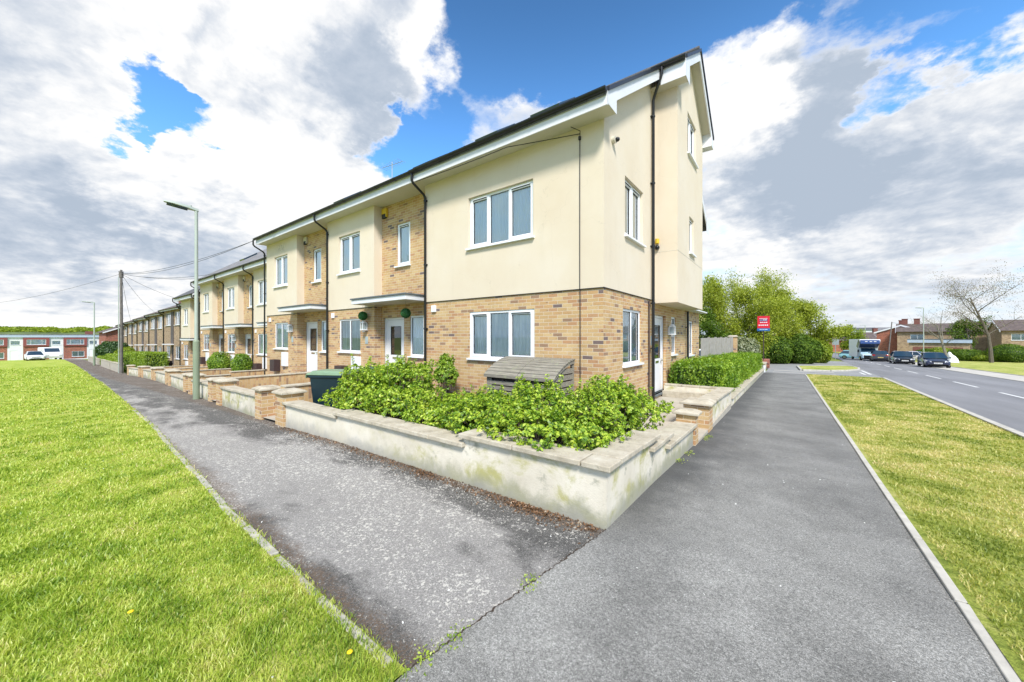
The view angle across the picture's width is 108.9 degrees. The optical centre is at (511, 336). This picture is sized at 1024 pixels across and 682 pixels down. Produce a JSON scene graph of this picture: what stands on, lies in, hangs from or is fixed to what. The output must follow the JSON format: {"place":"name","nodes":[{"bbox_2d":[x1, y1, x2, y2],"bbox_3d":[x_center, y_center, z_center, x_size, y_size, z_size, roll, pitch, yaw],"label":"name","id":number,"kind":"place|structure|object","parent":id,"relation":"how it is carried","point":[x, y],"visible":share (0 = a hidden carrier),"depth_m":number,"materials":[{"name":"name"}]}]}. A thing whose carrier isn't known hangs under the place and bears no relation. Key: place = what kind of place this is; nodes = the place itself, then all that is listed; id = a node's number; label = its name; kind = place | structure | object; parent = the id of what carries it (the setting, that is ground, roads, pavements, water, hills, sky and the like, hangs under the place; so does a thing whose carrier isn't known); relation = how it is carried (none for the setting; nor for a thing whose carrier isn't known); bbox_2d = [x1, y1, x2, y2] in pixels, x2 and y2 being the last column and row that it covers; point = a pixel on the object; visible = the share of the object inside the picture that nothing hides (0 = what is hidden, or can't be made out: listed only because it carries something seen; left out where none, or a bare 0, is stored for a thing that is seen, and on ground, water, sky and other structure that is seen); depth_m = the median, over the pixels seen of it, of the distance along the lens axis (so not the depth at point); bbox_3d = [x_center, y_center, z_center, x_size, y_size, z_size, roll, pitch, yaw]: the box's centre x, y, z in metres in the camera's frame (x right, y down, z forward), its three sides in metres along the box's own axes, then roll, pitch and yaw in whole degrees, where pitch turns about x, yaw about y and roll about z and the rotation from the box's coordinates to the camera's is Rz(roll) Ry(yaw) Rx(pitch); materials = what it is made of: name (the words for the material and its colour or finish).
{"place":"outdoors","nodes":[
{"label":"outdoors","id":0,"kind":"place"},
{"bbox_2d":[0,331,98,333],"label":"hills","id":1,"kind":"structure","parent":0,"point":[22,332],"depth_m":239.22,"materials":[{"name":"green plant"}]},
{"bbox_2d":[0,325,111,332],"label":"hill wood","id":2,"kind":"object","parent":1,"relation":"on","point":[41,329],"visible":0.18,"depth_m":250.73,"materials":[{"name":"green plant"}]},
{"bbox_2d":[0,359,408,681],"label":"lawn","id":3,"kind":"structure","parent":0,"point":[20,364],"depth_m":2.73,"materials":[{"name":"green plant"}]},
{"bbox_2d":[38,347,62,358],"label":"white van","id":4,"kind":"object","parent":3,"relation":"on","point":[53,352],"visible":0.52,"depth_m":60.16,"materials":[{"name":"paint"}]},
{"bbox_2d":[132,410,392,666],"bbox_3d":[-5.011,1.772,5.415,11.455,0.384,0.136,0,0,40],"label":"path edging","id":5,"kind":"object","parent":3,"relation":"on","point":[273,551],"visible":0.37,"depth_m":2.70,"materials":[{"name":"concrete"}]},
{"bbox_2d":[64,359,604,675],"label":"path","id":6,"kind":"structure","parent":0,"point":[385,551],"depth_m":3.16,"materials":[{"name":"grey asphalt"}]},
{"bbox_2d":[164,200,199,399],"bbox_3d":[-9.810,-0.977,10.886,0.804,5.950,0.240,0,0,-42],"label":"street lamp","id":7,"kind":"object","parent":6,"relation":"on","point":[196,368],"visible":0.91,"depth_m":11.08,"materials":[{"name":"grey metal"}]},
{"bbox_2d":[273,427,599,543],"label":"leaf litter","id":8,"kind":"object","parent":6,"relation":"on","point":[524,505],"visible":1,"depth_m":3.57,"materials":[{"name":"brown plant"}]},
{"bbox_2d":[84,352,875,681],"bbox_3d":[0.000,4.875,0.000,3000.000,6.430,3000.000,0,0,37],"label":"ground","id":9,"kind":"structure","parent":0,"point":[806,374],"depth_m":53.40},
{"bbox_2d":[0,334,22,360],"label":"distant house","id":10,"kind":"structure","parent":9,"relation":"on","point":[11,346],"depth_m":74.97,"materials":[{"name":"white paint"}]},
{"bbox_2d":[23,334,62,359],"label":"distant house","id":11,"kind":"structure","parent":9,"relation":"on","point":[32,342],"depth_m":77.81,"materials":[{"name":"red brick"}]},
{"bbox_2d":[63,331,98,358],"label":"distant house","id":12,"kind":"structure","parent":9,"relation":"on","point":[77,346],"depth_m":82.06,"materials":[{"name":"red brick"}]},
{"bbox_2d":[96,326,119,344],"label":"red gable house","id":13,"kind":"structure","parent":9,"relation":"on","point":[110,334],"depth_m":64.07,"materials":[{"name":"brick"}]},
{"bbox_2d":[95,341,128,357],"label":"bush","id":14,"kind":"object","parent":9,"relation":"on","point":[104,348],"visible":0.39,"depth_m":45.83,"materials":[{"name":"green plant"}]},
{"bbox_2d":[118,270,123,372],"bbox_3d":[-30.116,-1.067,28.211,0.496,8.170,0.345,0,0,37],"label":"telegraph pole","id":15,"kind":"object","parent":9,"relation":"on","point":[120,349],"visible":0.91,"depth_m":28.14,"materials":[{"name":"brown wood"}]},
{"bbox_2d":[123,320,136,349],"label":"old house","id":16,"kind":"structure","parent":9,"relation":"on","point":[131,334],"depth_m":54.90,"materials":[{"name":"yellow brick"}]},
{"bbox_2d":[123,351,168,367],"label":"hedge","id":17,"kind":"object","parent":9,"relation":"on","point":[149,358],"visible":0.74,"depth_m":28.21,"materials":[{"name":"green plant"}]},
{"bbox_2d":[143,311,163,351],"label":"old house","id":18,"kind":"structure","parent":9,"relation":"on","point":[155,332],"depth_m":44.64,"materials":[{"name":"yellow brick"}]},
{"bbox_2d":[132,301,180,350],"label":"old house","id":19,"kind":"structure","parent":9,"relation":"on","point":[141,333],"depth_m":49.98,"materials":[{"name":"yellow brick"}]},
{"bbox_2d":[152,367,171,384],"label":"front garden wall","id":20,"kind":"structure","parent":9,"relation":"on","point":[160,374],"depth_m":18.79,"materials":[{"name":"concrete"}]},
{"bbox_2d":[158,305,180,365],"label":"old house","id":21,"kind":"structure","parent":9,"relation":"on","point":[171,331],"depth_m":39.57,"materials":[{"name":"yellow brick"}]},
{"bbox_2d":[166,369,192,391],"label":"front garden wall","id":22,"kind":"structure","parent":9,"relation":"on","point":[177,379],"depth_m":14.86,"materials":[{"name":"concrete"}]},
{"bbox_2d":[186,373,225,401],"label":"front garden wall","id":23,"kind":"structure","parent":9,"relation":"on","point":[208,389],"depth_m":11.04,"materials":[{"name":"concrete"}]},
{"bbox_2d":[172,286,245,365],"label":"terraced house","id":24,"kind":"structure","parent":9,"relation":"on","point":[186,300],"depth_m":28.85,"materials":[{"name":"paint"}]},
{"bbox_2d":[190,249,266,366],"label":"terraced house","id":25,"kind":"structure","parent":9,"relation":"on","point":[211,314],"depth_m":25.23,"materials":[{"name":"paint"}]},
{"bbox_2d":[213,251,266,369],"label":"terraced house","id":26,"kind":"structure","parent":9,"relation":"on","point":[238,302],"depth_m":22.10,"materials":[{"name":"paint"}]},
{"bbox_2d":[213,378,280,419],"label":"front garden wall","id":27,"kind":"structure","parent":9,"relation":"on","point":[257,402],"depth_m":8.27,"materials":[{"name":"concrete"}]},
{"bbox_2d":[242,254,266,374],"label":"terraced house","id":28,"kind":"structure","parent":9,"relation":"on","point":[256,265],"depth_m":19.91,"materials":[{"name":"paint"}]},
{"bbox_2d":[252,191,360,374],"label":"terraced house","id":29,"kind":"structure","parent":9,"relation":"on","point":[297,295],"depth_m":15.06,"materials":[{"name":"paint"}]},
{"bbox_2d":[272,255,287,288],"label":"window","id":30,"kind":"structure","parent":29,"relation":"in","point":[281,262],"depth_m":15.94,"materials":[{"name":"plastic"}]},
{"bbox_2d":[273,322,287,349],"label":"window","id":31,"kind":"structure","parent":29,"relation":"in","point":[281,328],"depth_m":15.92,"materials":[{"name":"plastic"}]},
{"bbox_2d":[307,322,316,371],"bbox_3d":[-8.075,0.475,14.848,1.100,2.150,0.235,0,0,37],"label":"door","id":32,"kind":"structure","parent":29,"relation":"in","point":[311,326],"depth_m":14.95,"materials":[{"name":"white plastic"}]},
{"bbox_2d":[311,248,321,283],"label":"window","id":33,"kind":"structure","parent":29,"relation":"in","point":[317,253],"depth_m":14.61,"materials":[{"name":"plastic"}]},
{"bbox_2d":[305,369,356,409],"bbox_3d":[-3.569,1.208,7.373,0.837,1.065,0.620,0,0,9],"label":"wheelie bin","id":34,"kind":"object","parent":9,"relation":"on","point":[322,381],"visible":0.45,"depth_m":7.12,"materials":[{"name":"teal plastic"}]},
{"bbox_2d":[312,154,444,389],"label":"terraced house","id":35,"kind":"structure","parent":9,"relation":"on","point":[377,264],"depth_m":11.68,"materials":[{"name":"brick"}]},
{"bbox_2d":[336,232,360,275],"bbox_3d":[-5.546,-2.817,12.523,1.440,1.365,0.210,0,0,37],"label":"window","id":36,"kind":"structure","parent":35,"relation":"in","point":[350,244],"depth_m":12.55,"materials":[{"name":"plastic"}]},
{"bbox_2d":[337,319,360,353],"bbox_3d":[-5.546,-0.018,12.523,1.440,1.165,0.170,0,0,37],"label":"window","id":37,"kind":"structure","parent":35,"relation":"in","point":[349,328],"depth_m":12.55,"materials":[{"name":"plastic"}]},
{"bbox_2d":[385,317,403,365],"bbox_3d":[-3.677,0.475,11.529,1.100,2.150,0.235,0,0,37],"label":"door","id":38,"kind":"structure","parent":35,"relation":"in","point":[394,327],"depth_m":11.63,"materials":[{"name":"white plastic"}]},
{"bbox_2d":[394,221,410,267],"bbox_3d":[-3.302,-2.803,11.180,0.760,1.355,0.190,0,0,37],"label":"window","id":39,"kind":"structure","parent":35,"relation":"in","point":[403,229],"depth_m":11.28,"materials":[{"name":"plastic"}]},
{"bbox_2d":[407,315,423,357],"bbox_3d":[-2.797,0.003,10.786,0.720,1.245,0.170,0,0,37],"label":"window","id":40,"kind":"structure","parent":35,"relation":"in","point":[417,322],"depth_m":10.85,"materials":[{"name":"plastic"}]},
{"bbox_2d":[271,387,701,529],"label":"corner garden wall","id":41,"kind":"structure","parent":9,"relation":"on","point":[604,488],"depth_m":3.88,"materials":[{"name":"concrete"}]},
{"bbox_2d":[408,46,713,417],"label":"end house","id":42,"kind":"structure","parent":9,"relation":"on","point":[573,228],"depth_m":8.58,"materials":[{"name":"paint"}]},
{"bbox_2d":[465,180,534,250],"bbox_3d":[-0.294,-2.788,8.559,2.020,1.305,0.210,0,0,37],"label":"window","id":43,"kind":"structure","parent":42,"relation":"in","point":[503,216],"depth_m":8.59,"materials":[{"name":"plastic"}]},
{"bbox_2d":[466,309,533,360],"bbox_3d":[-0.281,-0.018,8.543,2.020,1.185,0.160,0,0,37],"label":"window","id":44,"kind":"structure","parent":42,"relation":"in","point":[494,335],"depth_m":8.58,"materials":[{"name":"plastic"}]},
{"bbox_2d":[622,308,643,367],"bbox_3d":[2.719,0.028,8.309,0.170,1.275,1.280,0,0,37],"label":"window","id":45,"kind":"structure","parent":42,"relation":"in","point":[631,318],"depth_m":8.35,"materials":[{"name":"plastic"}]},
{"bbox_2d":[624,180,645,247],"bbox_3d":[2.766,-2.807,8.380,0.220,1.325,1.310,0,0,37],"label":"window","id":46,"kind":"structure","parent":42,"relation":"in","point":[632,197],"depth_m":8.43,"materials":[{"name":"plastic"}]},
{"bbox_2d":[655,315,662,396],"bbox_3d":[4.036,0.505,10.159,0.235,2.190,1.120,0,0,37],"label":"door","id":47,"kind":"structure","parent":42,"relation":"in","point":[658,319],"depth_m":10.38,"materials":[{"name":"white plastic"}]},
{"bbox_2d":[687,119,698,168],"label":"window","id":48,"kind":"structure","parent":42,"relation":"in","point":[690,152],"depth_m":10.77,"materials":[{"name":"plastic"}]},
{"bbox_2d":[662,383,733,432],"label":"side garden wall","id":49,"kind":"structure","parent":9,"relation":"on","point":[711,403],"depth_m":7.95,"materials":[{"name":"concrete"}]},
{"bbox_2d":[699,306,734,346],"bbox_3d":[18.574,-0.141,35.382,4.197,5.763,4.540,0,0,-26],"label":"tree","id":50,"kind":"object","parent":9,"relation":"on","point":[709,328],"visible":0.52,"depth_m":34.40,"materials":[{"name":"green plant"}]},
{"bbox_2d":[702,272,744,336],"bbox_3d":[21.152,-1.942,37.645,4.845,9.497,5.255,0,0,37],"label":"tree","id":51,"kind":"object","parent":9,"relation":"on","point":[716,298],"visible":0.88,"depth_m":36.91,"materials":[{"name":"green plant"}]},
{"bbox_2d":[720,269,752,336],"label":"tree","id":52,"kind":"object","parent":9,"relation":"on","point":[732,284],"visible":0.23,"depth_m":43.71,"materials":[{"name":"green plant"}]},
{"bbox_2d":[731,365,764,405],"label":"hedge wall","id":53,"kind":"structure","parent":9,"relation":"on","point":[737,393],"depth_m":12.59,"materials":[{"name":"concrete"}]},
{"bbox_2d":[737,336,761,354],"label":"bush","id":54,"kind":"object","parent":9,"relation":"on","point":[747,344],"visible":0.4,"depth_m":24.17,"materials":[{"name":"green plant"}]},
{"bbox_2d":[726,283,794,355],"bbox_3d":[24.873,-1.272,37.087,6.133,8.235,6.328,0,0,37],"label":"tree","id":55,"kind":"object","parent":9,"relation":"on","point":[755,309],"visible":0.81,"depth_m":36.07,"materials":[{"name":"green plant"}]},
{"bbox_2d":[732,264,791,333],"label":"tree","id":56,"kind":"object","parent":9,"relation":"on","point":[765,279],"visible":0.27,"depth_m":40.70,"materials":[{"name":"green plant"}]},
{"bbox_2d":[757,314,769,359],"bbox_3d":[19.829,0.359,28.849,0.840,4.218,0.116,0,0,37],"label":"agent board","id":57,"kind":"object","parent":9,"relation":"on","point":[763,323],"visible":0.98,"depth_m":28.85,"materials":[{"name":"red plastic"}]},
{"bbox_2d":[743,279,806,363],"bbox_3d":[28.170,-1.535,38.733,6.743,8.875,6.065,0,0,0],"label":"tree","id":58,"kind":"object","parent":9,"relation":"on","point":[782,294],"visible":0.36,"depth_m":38.22,"materials":[{"name":"green plant"}]},
{"bbox_2d":[764,336,794,363],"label":"bush","id":59,"kind":"object","parent":9,"relation":"on","point":[782,354],"visible":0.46,"depth_m":36.86,"materials":[{"name":"green plant"}]},
{"bbox_2d":[785,333,824,363],"bbox_3d":[30.072,1.499,38.618,4.413,3.833,4.148,0,0,2],"label":"bush","id":60,"kind":"object","parent":9,"relation":"on","point":[808,350],"visible":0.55,"depth_m":37.20,"materials":[{"name":"green plant"}]},
{"bbox_2d":[790,296,855,343],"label":"tree","id":61,"kind":"object","parent":9,"relation":"on","point":[810,309],"visible":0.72,"depth_m":40.57,"materials":[{"name":"green plant"}]},
{"bbox_2d":[812,337,833,362],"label":"bush","id":62,"kind":"object","parent":9,"relation":"on","point":[827,355],"visible":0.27,"depth_m":40.15,"materials":[{"name":"green plant"}]},
{"bbox_2d":[831,322,865,349],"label":"tree","id":63,"kind":"object","parent":9,"relation":"on","point":[856,335],"visible":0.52,"depth_m":64.51,"materials":[{"name":"green plant"}]},
{"bbox_2d":[874,320,907,354],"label":"house","id":64,"kind":"structure","parent":9,"relation":"on","point":[883,336],"depth_m":81.61,"materials":[{"name":"red brick"}]},
{"bbox_2d":[805,374,1021,681],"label":"kerb","id":65,"kind":"structure","parent":9,"relation":"on","point":[1006,669],"depth_m":2.38,"materials":[{"name":"concrete"}]},
{"bbox_2d":[907,339,972,350],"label":"garage block","id":66,"kind":"structure","parent":9,"relation":"on","point":[915,344],"depth_m":66.01,"materials":[{"name":"white brick"}]},
{"bbox_2d":[895,318,988,351],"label":"house","id":67,"kind":"structure","parent":9,"relation":"on","point":[904,334],"depth_m":76.85,"materials":[{"name":"red brick"}]},
{"bbox_2d":[882,377,1023,437],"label":"kerb","id":68,"kind":"structure","parent":9,"relation":"on","point":[1002,426],"depth_m":8.72,"materials":[{"name":"concrete"}]},
{"bbox_2d":[987,320,1023,346],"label":"house","id":69,"kind":"structure","parent":9,"relation":"on","point":[1014,334],"depth_m":63.37,"materials":[{"name":"yellow brick"}]},
{"bbox_2d":[376,397,639,449],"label":"garden soil","id":70,"kind":"structure","parent":0,"point":[539,435],"depth_m":6.02,"materials":[{"name":"brown soil"}]},
{"bbox_2d":[318,353,418,417],"bbox_3d":[-2.374,0.968,6.587,1.960,1.327,1.865,0,0,37],"label":"shrub","id":71,"kind":"object","parent":70,"relation":"on","point":[360,388],"visible":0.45,"depth_m":6.29,"materials":[{"name":"green plant"}]},
{"bbox_2d":[357,354,449,423],"bbox_3d":[-1.812,0.957,5.932,1.489,1.349,1.993,0,0,-3],"label":"shrub","id":72,"kind":"object","parent":70,"relation":"on","point":[402,371],"visible":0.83,"depth_m":5.81,"materials":[{"name":"green plant"}]},
{"bbox_2d":[397,386,480,431],"bbox_3d":[-1.017,1.215,5.620,1.478,0.834,1.924,0,0,13],"label":"shrub","id":73,"kind":"object","parent":70,"relation":"on","point":[427,416],"visible":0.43,"depth_m":5.14,"materials":[{"name":"green plant"}]},
{"bbox_2d":[434,352,458,395],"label":"shrub","id":74,"kind":"object","parent":70,"relation":"on","point":[444,369],"visible":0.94,"depth_m":8.87,"materials":[{"name":"green plant"}]},
{"bbox_2d":[434,383,539,436],"bbox_3d":[-0.303,1.152,4.965,1.512,0.958,1.749,0,0,26],"label":"shrub","id":75,"kind":"object","parent":70,"relation":"on","point":[467,407],"visible":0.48,"depth_m":4.56,"materials":[{"name":"green plant"}]},
{"bbox_2d":[484,356,574,409],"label":"bin store","id":76,"kind":"structure","parent":70,"relation":"on","point":[506,371],"depth_m":7.19,"materials":[{"name":"grey wood"}]},
{"bbox_2d":[489,377,517,396],"bbox_3d":[-0.179,1.210,7.304,0.715,0.760,0.030,0,0,37],"label":"door","id":77,"kind":"structure","parent":76,"relation":"in","point":[491,381],"depth_m":7.30,"materials":[{"name":"grey wood"}]},
{"bbox_2d":[474,372,635,450],"bbox_3d":[0.433,1.034,4.223,1.851,1.196,1.615,0,0,37],"label":"shrub","id":78,"kind":"object","parent":70,"relation":"on","point":[556,423],"visible":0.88,"depth_m":3.94,"materials":[{"name":"green plant"}]},
{"bbox_2d":[559,374,674,447],"bbox_3d":[1.342,1.065,5.191,1.562,1.134,2.248,0,0,37],"label":"shrub","id":79,"kind":"object","parent":70,"relation":"on","point":[603,395],"visible":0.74,"depth_m":4.85,"materials":[{"name":"green plant"}]},
{"bbox_2d":[0,0,1023,334],"label":"sky","id":80,"kind":"structure","parent":0,"point":[863,151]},
{"bbox_2d":[637,396,730,442],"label":"paved path","id":81,"kind":"structure","parent":0,"point":[670,418],"depth_m":7.60,"materials":[{"name":"concrete"}]},
{"bbox_2d":[395,372,1006,681],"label":"footpath","id":82,"kind":"structure","parent":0,"point":[853,597],"depth_m":2.32,"materials":[{"name":"grey asphalt"}]},
{"bbox_2d":[411,529,605,667],"bbox_3d":[0.135,1.590,2.379,0.031,0.001,1.817,0,0,45],"label":"seam","id":83,"kind":"object","parent":82,"relation":"on","point":[493,608],"visible":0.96,"depth_m":2.20,"materials":[{"name":"soil"}]},
{"bbox_2d":[407,435,711,675],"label":"weeds","id":84,"kind":"object","parent":82,"relation":"on","point":[430,653],"visible":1,"depth_m":1.91,"materials":[{"name":"green plant"}]},
{"bbox_2d":[765,361,880,377],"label":"side road","id":85,"kind":"structure","parent":0,"point":[791,368],"depth_m":26.04,"materials":[{"name":"grey asphalt"}]},
{"bbox_2d":[799,366,857,369],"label":"island","id":86,"kind":"structure","parent":0,"point":[828,367],"depth_m":28.77,"materials":[{"name":"green plant"}]},
{"bbox_2d":[807,374,1023,681],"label":"verge","id":87,"kind":"structure","parent":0,"point":[1014,659],"depth_m":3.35,"materials":[{"name":"green plant"}]},
{"bbox_2d":[832,353,1023,432],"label":"road","id":88,"kind":"structure","parent":0,"point":[984,398],"depth_m":15.55,"materials":[{"name":"grey asphalt"}]},
{"bbox_2d":[849,339,879,359],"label":"motorhome","id":89,"kind":"object","parent":88,"relation":"on","point":[860,349],"visible":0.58,"depth_m":54.43,"materials":[{"name":"white paint"}]},
{"bbox_2d":[868,350,888,361],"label":"parked car","id":90,"kind":"object","parent":88,"relation":"on","point":[878,355],"visible":0.95,"depth_m":49.63,"materials":[{"name":"paint"}]},
{"bbox_2d":[889,351,915,363],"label":"parked car","id":91,"kind":"object","parent":88,"relation":"on","point":[895,357],"visible":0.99,"depth_m":41.83,"materials":[{"name":"black paint"}]},
{"bbox_2d":[836,352,1023,374],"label":"verge","id":92,"kind":"structure","parent":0,"point":[1010,368],"depth_m":38.43,"materials":[{"name":"green plant"}]},
{"bbox_2d":[905,309,965,355],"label":"tree","id":93,"kind":"object","parent":92,"relation":"on","point":[940,338],"visible":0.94,"depth_m":58.89,"materials":[{"name":"brown plant"}]},
{"bbox_2d":[947,349,983,360],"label":"bush","id":94,"kind":"object","parent":92,"relation":"on","point":[964,354],"visible":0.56,"depth_m":58.95,"materials":[{"name":"green plant"}]},
{"bbox_2d":[944,315,992,349],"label":"tree","id":95,"kind":"object","parent":92,"relation":"on","point":[963,329],"visible":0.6,"depth_m":66.42,"materials":[{"name":"green plant"}]},
{"bbox_2d":[927,259,1023,362],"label":"tree","id":96,"kind":"object","parent":92,"relation":"on","point":[990,348],"visible":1,"depth_m":52.15,"materials":[{"name":"brown plant"}]},
{"bbox_2d":[981,343,1023,362],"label":"bush","id":97,"kind":"object","parent":92,"relation":"on","point":[1012,353],"visible":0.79,"depth_m":55.08,"materials":[{"name":"green plant"}]},
{"bbox_2d":[914,362,1023,380],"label":"lay by","id":98,"kind":"object","parent":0,"point":[1009,376],"visible":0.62,"depth_m":26.03,"materials":[{"name":"concrete"}]},
{"bbox_2d":[917,352,950,367],"bbox_3d":[40.585,2.211,35.270,2.000,1.438,3.950,0,0,40],"label":"parked car","id":99,"kind":"object","parent":98,"relation":"on","point":[933,359],"visible":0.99,"depth_m":34.49,"materials":[{"name":"blue paint"}]},
{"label":"front gardens","id":100,"kind":"structure","parent":0,"visible":0},
{"bbox_2d":[206,351,232,368],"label":"bush","id":101,"kind":"object","parent":100,"relation":"on","point":[216,360],"visible":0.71,"depth_m":19.73,"materials":[{"name":"green plant"}]},
{"bbox_2d":[230,353,252,370],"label":"bush","id":102,"kind":"object","parent":100,"relation":"on","point":[240,361],"visible":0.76,"depth_m":17.72,"materials":[{"name":"green plant"}]},
{"bbox_2d":[229,369,263,376],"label":"divider wall","id":103,"kind":"structure","parent":100,"relation":"on","point":[246,373],"depth_m":16.28,"materials":[{"name":"brick"}]},
{"bbox_2d":[227,371,311,388],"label":"divider wall","id":104,"kind":"structure","parent":100,"relation":"on","point":[249,382],"depth_m":12.27,"materials":[{"name":"brick"}]},
{"bbox_2d":[280,378,407,402],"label":"divider wall","id":105,"kind":"structure","parent":100,"relation":"on","point":[308,393],"depth_m":8.00,"materials":[{"name":"brick"}]},
{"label":"hedge soil","id":106,"kind":"structure","parent":0,"visible":0},
{"bbox_2d":[668,351,762,390],"bbox_3d":[10.035,1.391,16.696,1.795,1.617,16.852,0,0,37],"label":"hedge","id":107,"kind":"object","parent":106,"relation":"on","point":[733,370],"visible":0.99,"depth_m":10.53,"materials":[{"name":"green plant"}]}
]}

